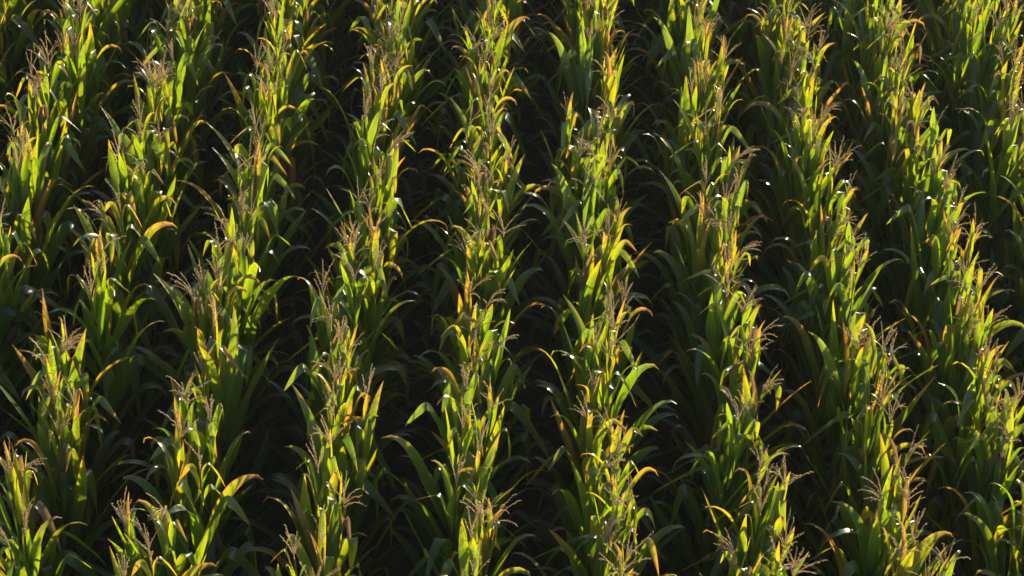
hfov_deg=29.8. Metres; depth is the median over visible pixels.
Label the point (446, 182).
maize plant
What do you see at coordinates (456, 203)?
maize plant
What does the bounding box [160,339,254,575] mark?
maize plant
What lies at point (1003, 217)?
maize plant
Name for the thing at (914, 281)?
maize plant
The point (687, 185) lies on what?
maize plant
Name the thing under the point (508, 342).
maize plant
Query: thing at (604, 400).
maize plant
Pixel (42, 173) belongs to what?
maize plant
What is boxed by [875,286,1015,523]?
maize plant
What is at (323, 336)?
maize plant
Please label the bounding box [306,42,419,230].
maize plant
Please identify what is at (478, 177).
maize plant
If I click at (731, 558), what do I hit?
maize plant
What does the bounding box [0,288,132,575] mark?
maize plant
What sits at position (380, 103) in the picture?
maize plant
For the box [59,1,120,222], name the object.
maize plant
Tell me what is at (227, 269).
maize plant
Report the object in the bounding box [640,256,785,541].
maize plant
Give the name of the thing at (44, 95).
maize plant
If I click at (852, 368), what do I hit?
maize plant
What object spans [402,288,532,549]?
maize plant
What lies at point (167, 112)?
maize plant
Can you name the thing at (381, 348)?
maize plant
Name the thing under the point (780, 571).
maize plant
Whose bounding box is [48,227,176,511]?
maize plant
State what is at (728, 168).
maize plant
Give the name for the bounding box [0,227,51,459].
maize plant
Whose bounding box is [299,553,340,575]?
maize plant
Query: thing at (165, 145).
maize plant
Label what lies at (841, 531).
maize plant
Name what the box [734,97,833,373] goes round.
maize plant
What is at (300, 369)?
maize plant
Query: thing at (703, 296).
maize plant
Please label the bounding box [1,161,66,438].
maize plant
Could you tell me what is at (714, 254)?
maize plant
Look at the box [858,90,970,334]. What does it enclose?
maize plant
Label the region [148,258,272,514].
maize plant
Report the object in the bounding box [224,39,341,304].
maize plant
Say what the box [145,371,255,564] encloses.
maize plant
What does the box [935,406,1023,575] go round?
maize plant
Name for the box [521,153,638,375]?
maize plant
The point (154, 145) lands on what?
maize plant
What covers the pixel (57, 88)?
maize plant
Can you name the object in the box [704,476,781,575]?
maize plant
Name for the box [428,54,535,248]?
maize plant
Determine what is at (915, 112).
maize plant
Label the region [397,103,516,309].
maize plant
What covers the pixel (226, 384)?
maize plant
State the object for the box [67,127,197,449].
maize plant
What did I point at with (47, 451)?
maize plant
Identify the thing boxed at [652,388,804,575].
maize plant
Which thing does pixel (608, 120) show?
maize plant
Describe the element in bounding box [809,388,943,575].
maize plant
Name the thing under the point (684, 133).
maize plant
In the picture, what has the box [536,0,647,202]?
maize plant
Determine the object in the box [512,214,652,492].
maize plant
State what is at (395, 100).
maize plant
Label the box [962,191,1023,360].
maize plant
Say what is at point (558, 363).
maize plant
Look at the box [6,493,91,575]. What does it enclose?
maize plant
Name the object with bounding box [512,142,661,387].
maize plant
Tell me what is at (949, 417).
maize plant
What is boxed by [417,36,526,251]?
maize plant
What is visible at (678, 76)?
maize plant
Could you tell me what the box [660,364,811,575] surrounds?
maize plant
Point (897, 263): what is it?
maize plant
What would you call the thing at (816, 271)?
maize plant
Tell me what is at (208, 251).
maize plant
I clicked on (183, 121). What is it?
maize plant
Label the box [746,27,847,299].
maize plant
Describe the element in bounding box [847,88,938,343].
maize plant
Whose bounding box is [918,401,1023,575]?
maize plant
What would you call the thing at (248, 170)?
maize plant
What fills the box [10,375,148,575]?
maize plant
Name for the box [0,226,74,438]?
maize plant
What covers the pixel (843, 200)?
maize plant
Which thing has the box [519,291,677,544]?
maize plant
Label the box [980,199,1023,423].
maize plant
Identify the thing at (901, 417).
maize plant
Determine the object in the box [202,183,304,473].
maize plant
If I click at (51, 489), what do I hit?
maize plant
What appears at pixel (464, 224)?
maize plant
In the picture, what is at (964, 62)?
maize rows
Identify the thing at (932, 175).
maize plant
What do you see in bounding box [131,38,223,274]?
maize plant
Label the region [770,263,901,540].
maize plant
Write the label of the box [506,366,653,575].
maize plant
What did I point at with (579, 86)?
maize plant
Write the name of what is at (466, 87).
maize plant
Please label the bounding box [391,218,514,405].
maize plant
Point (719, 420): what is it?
maize plant
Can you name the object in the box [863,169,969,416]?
maize plant
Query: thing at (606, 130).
maize plant
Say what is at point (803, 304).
maize plant
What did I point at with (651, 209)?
maize plant
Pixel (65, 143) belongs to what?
maize plant
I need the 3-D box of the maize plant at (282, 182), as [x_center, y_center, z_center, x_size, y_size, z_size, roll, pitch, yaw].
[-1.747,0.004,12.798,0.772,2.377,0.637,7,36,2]
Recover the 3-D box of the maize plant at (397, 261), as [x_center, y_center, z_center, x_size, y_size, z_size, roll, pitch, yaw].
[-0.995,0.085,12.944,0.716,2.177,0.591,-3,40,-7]
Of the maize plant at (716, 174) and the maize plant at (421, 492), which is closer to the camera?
the maize plant at (421, 492)
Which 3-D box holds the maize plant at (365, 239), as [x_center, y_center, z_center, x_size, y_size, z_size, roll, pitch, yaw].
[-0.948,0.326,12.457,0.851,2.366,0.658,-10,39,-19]
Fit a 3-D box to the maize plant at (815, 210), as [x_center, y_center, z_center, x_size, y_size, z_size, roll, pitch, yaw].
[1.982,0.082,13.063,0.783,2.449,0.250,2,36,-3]
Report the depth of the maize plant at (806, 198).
12.86 m
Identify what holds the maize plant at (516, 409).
on the field soil
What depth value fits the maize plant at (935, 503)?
11.22 m
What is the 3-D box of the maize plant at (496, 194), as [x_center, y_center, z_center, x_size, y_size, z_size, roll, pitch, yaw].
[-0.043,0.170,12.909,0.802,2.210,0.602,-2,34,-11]
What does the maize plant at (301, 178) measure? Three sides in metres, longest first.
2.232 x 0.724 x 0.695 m
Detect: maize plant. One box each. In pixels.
[0,50,98,326]
[0,63,105,324]
[0,73,94,333]
[0,74,94,327]
[0,104,90,328]
[0,120,92,400]
[0,142,83,426]
[0,198,81,456]
[0,208,59,450]
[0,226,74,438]
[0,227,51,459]
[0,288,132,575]
[0,337,130,575]
[0,437,97,575]
[0,441,105,575]
[0,526,45,575]
[0,562,7,574]
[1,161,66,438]
[5,127,92,382]
[6,46,109,322]
[6,123,114,419]
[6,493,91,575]
[8,33,110,294]
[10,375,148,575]
[13,315,148,565]
[14,393,121,575]
[19,260,171,557]
[21,327,144,574]
[27,32,104,299]
[31,364,90,568]
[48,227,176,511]
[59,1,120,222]
[60,28,113,283]
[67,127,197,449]
[67,199,190,500]
[71,171,185,470]
[72,49,211,328]
[75,153,181,424]
[79,256,166,532]
[80,122,200,411]
[81,61,203,366]
[84,405,216,575]
[88,93,203,376]
[103,115,207,360]
[108,486,149,575]
[109,546,129,575]
[112,373,272,573]
[114,61,224,332]
[115,493,208,575]
[121,62,218,349]
[125,516,222,575]
[127,5,233,268]
[127,50,213,311]
[127,272,283,565]
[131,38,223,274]
[131,523,216,575]
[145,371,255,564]
[146,394,254,575]
[147,2,233,259]
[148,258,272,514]
[152,221,295,534]
[156,428,262,575]
[157,203,290,459]
[159,0,241,269]
[159,291,278,575]
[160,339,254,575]
[168,256,292,566]
[176,141,307,432]
[183,183,312,429]
[187,224,303,522]
[188,101,304,363]
[192,130,311,423]
[202,140,307,344]
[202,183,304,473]
[207,61,316,360]
[207,79,316,343]
[215,40,326,330]
[217,0,321,272]
[222,114,311,359]
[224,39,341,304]
[225,349,356,553]
[227,17,329,296]
[231,232,303,525]
[240,434,348,575]
[246,253,416,515]
[252,292,403,575]
[254,259,391,522]
[258,348,396,575]
[265,504,338,575]
[266,319,411,547]
[270,376,404,575]
[271,57,328,298]
[271,228,412,442]
[271,524,325,575]
[272,316,383,571]
[284,214,403,428]
[288,187,422,376]
[288,415,375,570]
[290,471,364,575]
[293,117,418,295]
[297,363,412,575]
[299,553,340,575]
[300,215,431,437]
[304,153,436,413]
[305,240,408,495]
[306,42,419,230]
[311,175,416,376]
[313,47,441,280]
[314,68,438,276]
[315,130,448,409]
[319,205,442,419]
[326,86,423,339]
[331,4,447,219]
[332,8,431,216]
[336,48,442,245]
[343,26,441,212]
[357,38,448,232]
[375,396,538,575]
[384,173,539,421]
[387,302,508,530]
[387,328,531,553]
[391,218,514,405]
[396,364,503,563]
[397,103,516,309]
[398,26,527,254]
[398,379,545,575]
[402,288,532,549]
[404,269,529,494]
[404,418,526,575]
[406,107,525,309]
[407,147,541,363]
[408,453,528,575]
[415,34,513,294]
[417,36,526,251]
[422,2,528,189]
[424,90,540,329]
[424,191,525,374]
[426,209,551,468]
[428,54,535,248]
[429,227,544,516]
[430,310,557,567]
[431,196,518,447]
[433,69,541,279]
[436,113,547,321]
[439,538,489,575]
[440,490,529,575]
[441,20,539,269]
[442,135,541,368]
[444,161,554,369]
[451,493,535,575]
[458,505,507,575]
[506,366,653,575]
[511,473,675,575]
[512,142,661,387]
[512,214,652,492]
[515,316,644,573]
[517,92,617,362]
[518,138,635,352]
[519,130,634,347]
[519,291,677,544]
[520,318,676,575]
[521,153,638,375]
[521,288,661,562]
[528,153,624,355]
[530,204,650,443]
[533,196,654,424]
[534,14,602,289]
[535,213,673,468]
[535,426,660,575]
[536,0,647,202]
[542,52,643,287]
[543,45,659,249]
[544,454,645,575]
[545,110,640,364]
[545,391,671,575]
[549,94,654,298]
[551,406,684,575]
[554,517,638,575]
[558,93,647,303]
[558,278,675,510]
[577,470,684,575]
[595,510,627,575]
[598,542,639,575]
[603,525,666,575]
[621,191,718,484]
[625,156,746,443]
[628,55,722,313]
[628,66,739,345]
[629,57,744,314]
[632,4,708,264]
[632,82,750,370]
[632,204,762,473]
[633,317,808,575]
[634,35,742,252]
[635,165,766,438]
[639,100,749,308]
[639,199,789,486]
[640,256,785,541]
[645,231,784,526]
[646,285,784,533]
[647,383,792,575]
[652,14,744,278]
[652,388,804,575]
[653,145,772,413]
[653,325,810,567]
[660,230,768,556]
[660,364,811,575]
[661,145,760,324]
[662,180,763,422]
[667,82,750,306]
[678,460,801,575]
[699,536,811,575]
[701,442,788,575]
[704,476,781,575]
[714,529,763,575]
[728,24,833,289]
[731,454,813,575]
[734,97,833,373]
[735,45,821,307]
[738,115,850,391]
[739,46,845,339]
[739,74,841,328]
[739,128,863,374]
[741,52,837,322]
[745,103,857,365]
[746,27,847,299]
[749,135,869,415]
[751,96,869,357]
[754,508,808,575]
[757,143,859,404]
[758,212,903,497]
[759,233,879,510]
[760,172,867,449]
[760,206,873,459]
[762,317,921,575]
[764,543,827,575]
[766,232,915,555]
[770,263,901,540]
[772,248,858,514]
[780,309,909,575]
[780,363,947,575]
[782,315,893,573]
[792,320,937,570]
[796,372,930,575]
[803,464,962,575]
[805,466,900,575]
[807,331,935,575]
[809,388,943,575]
[811,424,938,575]
[821,22,948,291]
[824,50,898,272]
[827,53,920,280]
[832,56,930,295]
[837,95,925,327]
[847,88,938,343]
[853,154,985,392]
[854,101,983,387]
[854,126,938,340]
[856,75,967,327]
[856,454,943,575]
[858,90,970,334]
[859,153,991,378]
[859,186,981,458]
[860,141,952,391]
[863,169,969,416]
[863,201,991,475]
[870,258,980,513]
[871,508,952,575]
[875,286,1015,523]
[880,200,1008,454]
[882,518,931,575]
[887,243,1013,484]
[893,263,1023,524]
[893,307,1007,569]
[894,331,1023,571]
[905,553,952,575]
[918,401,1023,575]
[919,303,1023,565]
[921,342,1022,575]
[923,381,1023,575]
[923,539,969,575]
[931,368,1023,574]
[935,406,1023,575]
[942,61,1023,256]
[953,92,1023,292]
[956,470,1023,575]
[958,58,1023,247]
[958,91,1023,323]
[958,479,1023,575]
[959,106,1023,313]
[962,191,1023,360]
[973,152,1023,303]
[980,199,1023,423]
[985,240,1023,377]
[996,500,1023,562]
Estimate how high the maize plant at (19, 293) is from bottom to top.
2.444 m
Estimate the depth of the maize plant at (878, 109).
14.13 m
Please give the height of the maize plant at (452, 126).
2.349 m
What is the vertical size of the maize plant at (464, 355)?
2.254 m
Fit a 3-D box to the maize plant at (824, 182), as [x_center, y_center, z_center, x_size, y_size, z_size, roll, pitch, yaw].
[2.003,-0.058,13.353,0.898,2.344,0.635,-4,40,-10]
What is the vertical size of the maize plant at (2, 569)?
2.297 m
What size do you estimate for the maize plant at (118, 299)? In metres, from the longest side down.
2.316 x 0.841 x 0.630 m
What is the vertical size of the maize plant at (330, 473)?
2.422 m
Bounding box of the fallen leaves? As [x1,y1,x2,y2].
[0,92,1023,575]
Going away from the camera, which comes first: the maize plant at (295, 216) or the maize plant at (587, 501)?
the maize plant at (587, 501)
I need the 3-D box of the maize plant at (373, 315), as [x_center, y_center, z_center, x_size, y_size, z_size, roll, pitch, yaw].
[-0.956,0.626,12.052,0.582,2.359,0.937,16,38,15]
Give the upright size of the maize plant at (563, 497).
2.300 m
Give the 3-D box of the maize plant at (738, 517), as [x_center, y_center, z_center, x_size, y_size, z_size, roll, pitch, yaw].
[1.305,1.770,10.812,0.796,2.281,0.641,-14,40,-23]
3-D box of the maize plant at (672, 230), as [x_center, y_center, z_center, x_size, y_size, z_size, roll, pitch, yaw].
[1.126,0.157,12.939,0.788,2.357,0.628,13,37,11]
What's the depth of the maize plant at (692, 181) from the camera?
13.41 m
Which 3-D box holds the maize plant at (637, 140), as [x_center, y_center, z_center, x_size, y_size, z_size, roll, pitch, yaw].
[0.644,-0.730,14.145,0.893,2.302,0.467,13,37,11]
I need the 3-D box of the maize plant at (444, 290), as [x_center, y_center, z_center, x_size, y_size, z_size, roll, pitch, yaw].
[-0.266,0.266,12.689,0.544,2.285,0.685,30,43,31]
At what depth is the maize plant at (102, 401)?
10.73 m
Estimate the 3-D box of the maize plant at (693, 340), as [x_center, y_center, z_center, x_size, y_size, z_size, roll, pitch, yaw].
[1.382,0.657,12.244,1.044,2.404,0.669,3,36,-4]
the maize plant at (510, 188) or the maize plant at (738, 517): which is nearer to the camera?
the maize plant at (738, 517)
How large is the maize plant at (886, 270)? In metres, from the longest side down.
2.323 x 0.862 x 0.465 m
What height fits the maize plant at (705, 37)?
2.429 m
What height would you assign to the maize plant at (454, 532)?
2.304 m
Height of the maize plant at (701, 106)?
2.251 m
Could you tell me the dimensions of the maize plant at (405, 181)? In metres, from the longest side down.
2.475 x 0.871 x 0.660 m
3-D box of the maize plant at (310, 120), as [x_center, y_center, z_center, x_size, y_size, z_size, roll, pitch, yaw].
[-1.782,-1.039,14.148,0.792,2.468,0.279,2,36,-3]
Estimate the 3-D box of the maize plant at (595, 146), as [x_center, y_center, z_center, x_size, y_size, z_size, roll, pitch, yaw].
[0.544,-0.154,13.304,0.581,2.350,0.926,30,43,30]
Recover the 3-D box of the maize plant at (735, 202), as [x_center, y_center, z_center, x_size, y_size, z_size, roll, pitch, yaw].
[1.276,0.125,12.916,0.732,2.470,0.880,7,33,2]
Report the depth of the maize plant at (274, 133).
13.05 m
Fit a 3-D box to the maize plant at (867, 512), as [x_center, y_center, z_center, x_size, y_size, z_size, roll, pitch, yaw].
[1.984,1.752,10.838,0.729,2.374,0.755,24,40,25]
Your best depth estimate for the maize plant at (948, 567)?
9.60 m
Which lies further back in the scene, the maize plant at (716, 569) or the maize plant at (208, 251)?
the maize plant at (208, 251)
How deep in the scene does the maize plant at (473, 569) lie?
9.36 m
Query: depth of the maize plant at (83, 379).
10.89 m
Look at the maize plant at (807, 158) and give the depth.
13.18 m
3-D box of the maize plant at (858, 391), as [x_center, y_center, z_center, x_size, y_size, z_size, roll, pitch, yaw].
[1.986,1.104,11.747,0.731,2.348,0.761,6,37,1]
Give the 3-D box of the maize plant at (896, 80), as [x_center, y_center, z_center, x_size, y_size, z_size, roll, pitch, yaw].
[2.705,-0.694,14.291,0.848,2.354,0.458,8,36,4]
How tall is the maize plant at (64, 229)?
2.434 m
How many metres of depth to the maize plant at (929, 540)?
9.91 m
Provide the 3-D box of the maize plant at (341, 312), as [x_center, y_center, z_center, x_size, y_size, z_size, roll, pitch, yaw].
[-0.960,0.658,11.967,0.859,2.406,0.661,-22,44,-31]
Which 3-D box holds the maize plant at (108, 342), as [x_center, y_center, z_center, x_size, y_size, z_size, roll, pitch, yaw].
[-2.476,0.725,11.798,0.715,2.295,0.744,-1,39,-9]
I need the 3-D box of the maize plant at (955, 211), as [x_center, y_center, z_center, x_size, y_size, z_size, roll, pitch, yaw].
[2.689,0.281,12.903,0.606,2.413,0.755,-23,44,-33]
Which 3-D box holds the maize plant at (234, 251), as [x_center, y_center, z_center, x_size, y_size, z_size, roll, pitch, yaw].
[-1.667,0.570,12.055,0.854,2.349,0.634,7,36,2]
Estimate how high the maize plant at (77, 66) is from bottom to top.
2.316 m
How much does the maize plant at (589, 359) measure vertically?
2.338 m
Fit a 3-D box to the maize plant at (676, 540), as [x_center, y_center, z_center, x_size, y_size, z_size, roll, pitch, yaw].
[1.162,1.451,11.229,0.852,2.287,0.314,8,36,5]
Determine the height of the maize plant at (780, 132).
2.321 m
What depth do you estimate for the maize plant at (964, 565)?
10.81 m
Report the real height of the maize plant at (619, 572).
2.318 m
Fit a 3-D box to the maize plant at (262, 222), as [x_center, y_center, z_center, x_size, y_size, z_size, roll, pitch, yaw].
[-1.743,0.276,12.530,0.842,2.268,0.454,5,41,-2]
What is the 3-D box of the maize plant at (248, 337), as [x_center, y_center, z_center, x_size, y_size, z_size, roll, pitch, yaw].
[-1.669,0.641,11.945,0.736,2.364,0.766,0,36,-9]
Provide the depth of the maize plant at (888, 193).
13.31 m
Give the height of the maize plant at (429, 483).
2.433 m
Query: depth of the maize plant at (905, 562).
9.68 m
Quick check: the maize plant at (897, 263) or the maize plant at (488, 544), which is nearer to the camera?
the maize plant at (488, 544)
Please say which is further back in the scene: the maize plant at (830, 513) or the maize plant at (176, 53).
the maize plant at (176, 53)
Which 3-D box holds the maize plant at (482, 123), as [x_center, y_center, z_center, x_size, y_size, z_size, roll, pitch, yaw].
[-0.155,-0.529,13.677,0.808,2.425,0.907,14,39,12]
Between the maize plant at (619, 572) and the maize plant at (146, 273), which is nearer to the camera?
the maize plant at (619, 572)
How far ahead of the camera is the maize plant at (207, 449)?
10.59 m
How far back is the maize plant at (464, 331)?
11.50 m
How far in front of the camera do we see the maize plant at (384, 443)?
11.05 m
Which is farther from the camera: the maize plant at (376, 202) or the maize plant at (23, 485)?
the maize plant at (376, 202)
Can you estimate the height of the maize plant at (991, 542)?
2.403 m
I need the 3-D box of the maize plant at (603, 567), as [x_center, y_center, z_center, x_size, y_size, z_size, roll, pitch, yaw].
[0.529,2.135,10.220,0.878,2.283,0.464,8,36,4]
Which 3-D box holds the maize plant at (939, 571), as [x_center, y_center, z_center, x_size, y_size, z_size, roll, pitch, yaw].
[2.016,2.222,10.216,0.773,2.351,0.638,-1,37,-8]
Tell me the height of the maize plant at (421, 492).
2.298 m
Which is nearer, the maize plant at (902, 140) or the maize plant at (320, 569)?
the maize plant at (320, 569)
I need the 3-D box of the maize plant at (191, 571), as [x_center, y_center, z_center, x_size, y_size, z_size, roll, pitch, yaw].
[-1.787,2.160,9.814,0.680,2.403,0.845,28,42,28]
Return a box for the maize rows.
[0,0,1023,575]
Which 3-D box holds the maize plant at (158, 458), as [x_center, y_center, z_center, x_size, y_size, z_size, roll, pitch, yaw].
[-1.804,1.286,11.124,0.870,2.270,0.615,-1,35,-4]
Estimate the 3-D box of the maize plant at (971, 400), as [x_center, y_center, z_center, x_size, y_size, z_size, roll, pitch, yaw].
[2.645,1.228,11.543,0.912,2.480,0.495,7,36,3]
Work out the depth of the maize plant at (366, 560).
11.27 m
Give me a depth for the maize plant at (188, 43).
13.95 m
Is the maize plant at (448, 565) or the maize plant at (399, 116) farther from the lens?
the maize plant at (399, 116)
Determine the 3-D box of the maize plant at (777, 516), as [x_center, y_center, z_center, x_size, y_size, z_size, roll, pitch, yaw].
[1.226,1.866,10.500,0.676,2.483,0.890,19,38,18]
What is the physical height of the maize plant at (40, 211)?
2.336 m
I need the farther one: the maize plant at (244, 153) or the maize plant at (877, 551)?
the maize plant at (244, 153)
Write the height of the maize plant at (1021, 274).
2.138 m
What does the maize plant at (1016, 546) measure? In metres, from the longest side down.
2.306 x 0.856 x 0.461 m
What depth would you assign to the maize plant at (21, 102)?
13.16 m
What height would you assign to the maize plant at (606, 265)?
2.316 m
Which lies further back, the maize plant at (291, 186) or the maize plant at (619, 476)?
the maize plant at (291, 186)
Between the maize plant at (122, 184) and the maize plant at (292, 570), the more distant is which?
the maize plant at (122, 184)
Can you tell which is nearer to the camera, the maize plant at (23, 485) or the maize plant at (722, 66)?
the maize plant at (23, 485)
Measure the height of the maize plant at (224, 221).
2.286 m
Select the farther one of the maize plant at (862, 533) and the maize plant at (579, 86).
the maize plant at (579, 86)
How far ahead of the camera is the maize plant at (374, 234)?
11.87 m
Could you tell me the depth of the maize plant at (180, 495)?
10.24 m
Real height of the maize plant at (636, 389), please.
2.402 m
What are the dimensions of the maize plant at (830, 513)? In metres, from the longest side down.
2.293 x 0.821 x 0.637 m
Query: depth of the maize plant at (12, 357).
11.95 m
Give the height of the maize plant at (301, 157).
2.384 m
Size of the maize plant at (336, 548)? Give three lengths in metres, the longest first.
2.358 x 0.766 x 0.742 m
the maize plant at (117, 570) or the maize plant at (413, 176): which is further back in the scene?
the maize plant at (413, 176)
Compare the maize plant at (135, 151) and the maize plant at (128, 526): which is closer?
the maize plant at (128, 526)
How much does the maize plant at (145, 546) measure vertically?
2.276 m
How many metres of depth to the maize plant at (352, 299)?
11.48 m
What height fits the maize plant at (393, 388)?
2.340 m
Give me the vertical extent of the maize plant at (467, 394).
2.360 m
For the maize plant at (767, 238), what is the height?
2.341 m
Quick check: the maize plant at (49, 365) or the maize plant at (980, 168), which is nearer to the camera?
the maize plant at (49, 365)
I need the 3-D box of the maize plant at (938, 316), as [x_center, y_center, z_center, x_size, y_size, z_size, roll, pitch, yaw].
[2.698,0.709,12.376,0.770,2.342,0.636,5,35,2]
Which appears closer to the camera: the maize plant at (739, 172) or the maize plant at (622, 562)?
the maize plant at (622, 562)
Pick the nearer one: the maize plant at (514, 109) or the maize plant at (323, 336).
the maize plant at (323, 336)
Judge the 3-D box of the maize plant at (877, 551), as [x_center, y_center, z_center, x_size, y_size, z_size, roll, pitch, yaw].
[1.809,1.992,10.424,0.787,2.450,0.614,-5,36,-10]
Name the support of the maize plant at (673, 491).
on the field soil
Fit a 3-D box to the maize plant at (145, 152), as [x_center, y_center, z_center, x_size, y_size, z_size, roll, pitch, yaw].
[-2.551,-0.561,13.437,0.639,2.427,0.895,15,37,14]
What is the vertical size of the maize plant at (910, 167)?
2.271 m
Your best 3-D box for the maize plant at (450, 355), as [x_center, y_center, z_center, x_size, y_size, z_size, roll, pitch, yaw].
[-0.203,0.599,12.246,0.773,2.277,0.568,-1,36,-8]
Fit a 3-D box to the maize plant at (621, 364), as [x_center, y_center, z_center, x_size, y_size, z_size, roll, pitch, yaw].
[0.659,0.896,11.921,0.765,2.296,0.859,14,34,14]
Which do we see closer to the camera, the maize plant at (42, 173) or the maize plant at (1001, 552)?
the maize plant at (1001, 552)
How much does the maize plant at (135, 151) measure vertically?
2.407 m
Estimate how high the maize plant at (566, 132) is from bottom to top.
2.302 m
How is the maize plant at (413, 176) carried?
on the field soil
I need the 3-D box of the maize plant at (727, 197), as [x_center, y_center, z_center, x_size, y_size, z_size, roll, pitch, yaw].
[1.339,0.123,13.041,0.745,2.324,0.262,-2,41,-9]
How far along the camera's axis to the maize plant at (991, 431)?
11.00 m
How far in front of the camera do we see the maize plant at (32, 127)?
12.87 m
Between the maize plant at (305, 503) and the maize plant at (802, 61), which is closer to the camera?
the maize plant at (305, 503)
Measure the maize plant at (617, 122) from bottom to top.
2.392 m
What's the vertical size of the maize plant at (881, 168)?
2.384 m
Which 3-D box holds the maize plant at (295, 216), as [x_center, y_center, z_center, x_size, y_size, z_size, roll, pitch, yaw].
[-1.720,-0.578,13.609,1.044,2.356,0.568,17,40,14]
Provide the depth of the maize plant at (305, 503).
10.05 m
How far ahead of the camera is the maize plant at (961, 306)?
11.86 m
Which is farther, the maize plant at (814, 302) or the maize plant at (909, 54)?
the maize plant at (909, 54)
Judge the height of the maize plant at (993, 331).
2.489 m
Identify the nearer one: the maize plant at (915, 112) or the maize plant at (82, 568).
the maize plant at (82, 568)
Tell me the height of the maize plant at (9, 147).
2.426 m
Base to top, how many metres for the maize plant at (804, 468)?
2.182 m
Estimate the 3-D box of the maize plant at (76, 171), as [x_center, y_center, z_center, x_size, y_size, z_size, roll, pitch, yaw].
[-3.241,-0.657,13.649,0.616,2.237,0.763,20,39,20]
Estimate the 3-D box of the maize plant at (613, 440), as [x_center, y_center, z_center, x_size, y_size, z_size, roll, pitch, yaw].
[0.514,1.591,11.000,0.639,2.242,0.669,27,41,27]
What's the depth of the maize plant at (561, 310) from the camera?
12.26 m
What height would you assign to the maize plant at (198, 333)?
2.350 m
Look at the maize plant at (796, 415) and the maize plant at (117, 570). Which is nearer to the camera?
the maize plant at (117, 570)
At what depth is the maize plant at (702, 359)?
11.83 m
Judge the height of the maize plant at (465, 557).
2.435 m
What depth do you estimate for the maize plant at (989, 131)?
14.10 m
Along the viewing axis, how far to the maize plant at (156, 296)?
11.97 m
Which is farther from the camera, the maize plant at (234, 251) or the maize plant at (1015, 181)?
the maize plant at (1015, 181)
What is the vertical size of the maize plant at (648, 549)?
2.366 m
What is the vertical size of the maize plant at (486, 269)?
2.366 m
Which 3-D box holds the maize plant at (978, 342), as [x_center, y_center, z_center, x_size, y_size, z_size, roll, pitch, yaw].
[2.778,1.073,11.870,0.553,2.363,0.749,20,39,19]
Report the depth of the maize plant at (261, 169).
12.29 m
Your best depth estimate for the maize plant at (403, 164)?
14.24 m
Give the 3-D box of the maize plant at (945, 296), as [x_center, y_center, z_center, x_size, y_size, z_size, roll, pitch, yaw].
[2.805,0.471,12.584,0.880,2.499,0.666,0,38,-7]
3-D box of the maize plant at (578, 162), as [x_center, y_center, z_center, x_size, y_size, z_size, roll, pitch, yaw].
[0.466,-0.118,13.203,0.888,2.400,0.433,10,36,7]
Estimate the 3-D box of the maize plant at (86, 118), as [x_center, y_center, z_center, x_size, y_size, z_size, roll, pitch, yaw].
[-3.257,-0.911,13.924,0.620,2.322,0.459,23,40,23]
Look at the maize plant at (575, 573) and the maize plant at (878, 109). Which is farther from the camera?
the maize plant at (878, 109)
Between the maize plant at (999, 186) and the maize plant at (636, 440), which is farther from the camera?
the maize plant at (999, 186)
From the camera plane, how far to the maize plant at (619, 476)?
10.30 m
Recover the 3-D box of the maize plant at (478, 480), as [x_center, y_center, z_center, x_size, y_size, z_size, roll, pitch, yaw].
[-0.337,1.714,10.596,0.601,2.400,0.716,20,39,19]
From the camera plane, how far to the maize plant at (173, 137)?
13.24 m
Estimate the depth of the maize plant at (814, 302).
12.12 m
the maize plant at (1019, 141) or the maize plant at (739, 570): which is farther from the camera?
the maize plant at (1019, 141)
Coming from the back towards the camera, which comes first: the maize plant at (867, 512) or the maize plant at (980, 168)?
the maize plant at (980, 168)
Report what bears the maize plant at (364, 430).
on the field soil
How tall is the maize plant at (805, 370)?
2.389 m
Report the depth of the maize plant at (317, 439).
10.48 m
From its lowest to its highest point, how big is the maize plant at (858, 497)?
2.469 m
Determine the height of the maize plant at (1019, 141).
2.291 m
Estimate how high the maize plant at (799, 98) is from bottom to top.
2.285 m
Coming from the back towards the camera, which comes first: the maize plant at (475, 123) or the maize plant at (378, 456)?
the maize plant at (475, 123)
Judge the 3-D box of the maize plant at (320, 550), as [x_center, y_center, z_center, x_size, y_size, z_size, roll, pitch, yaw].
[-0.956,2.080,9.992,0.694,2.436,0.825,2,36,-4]
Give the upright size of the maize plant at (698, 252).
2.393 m
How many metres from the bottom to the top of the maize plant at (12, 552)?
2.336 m
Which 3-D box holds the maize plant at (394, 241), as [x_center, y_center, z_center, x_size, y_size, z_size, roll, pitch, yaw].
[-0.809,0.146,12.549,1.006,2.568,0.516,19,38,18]
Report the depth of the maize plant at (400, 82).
13.70 m
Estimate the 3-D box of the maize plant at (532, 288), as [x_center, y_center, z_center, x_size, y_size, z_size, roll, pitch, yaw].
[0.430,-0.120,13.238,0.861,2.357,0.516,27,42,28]
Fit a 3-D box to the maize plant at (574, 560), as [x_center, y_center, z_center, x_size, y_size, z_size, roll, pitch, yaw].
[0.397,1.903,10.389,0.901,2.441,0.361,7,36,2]
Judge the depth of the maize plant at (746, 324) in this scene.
11.50 m
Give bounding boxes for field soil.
[0,0,1023,575]
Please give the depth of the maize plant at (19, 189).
12.14 m
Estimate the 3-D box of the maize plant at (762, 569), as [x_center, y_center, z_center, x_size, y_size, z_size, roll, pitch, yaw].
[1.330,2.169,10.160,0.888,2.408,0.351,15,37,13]
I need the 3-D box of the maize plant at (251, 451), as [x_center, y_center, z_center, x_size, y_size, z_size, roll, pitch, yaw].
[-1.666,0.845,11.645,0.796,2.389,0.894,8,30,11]

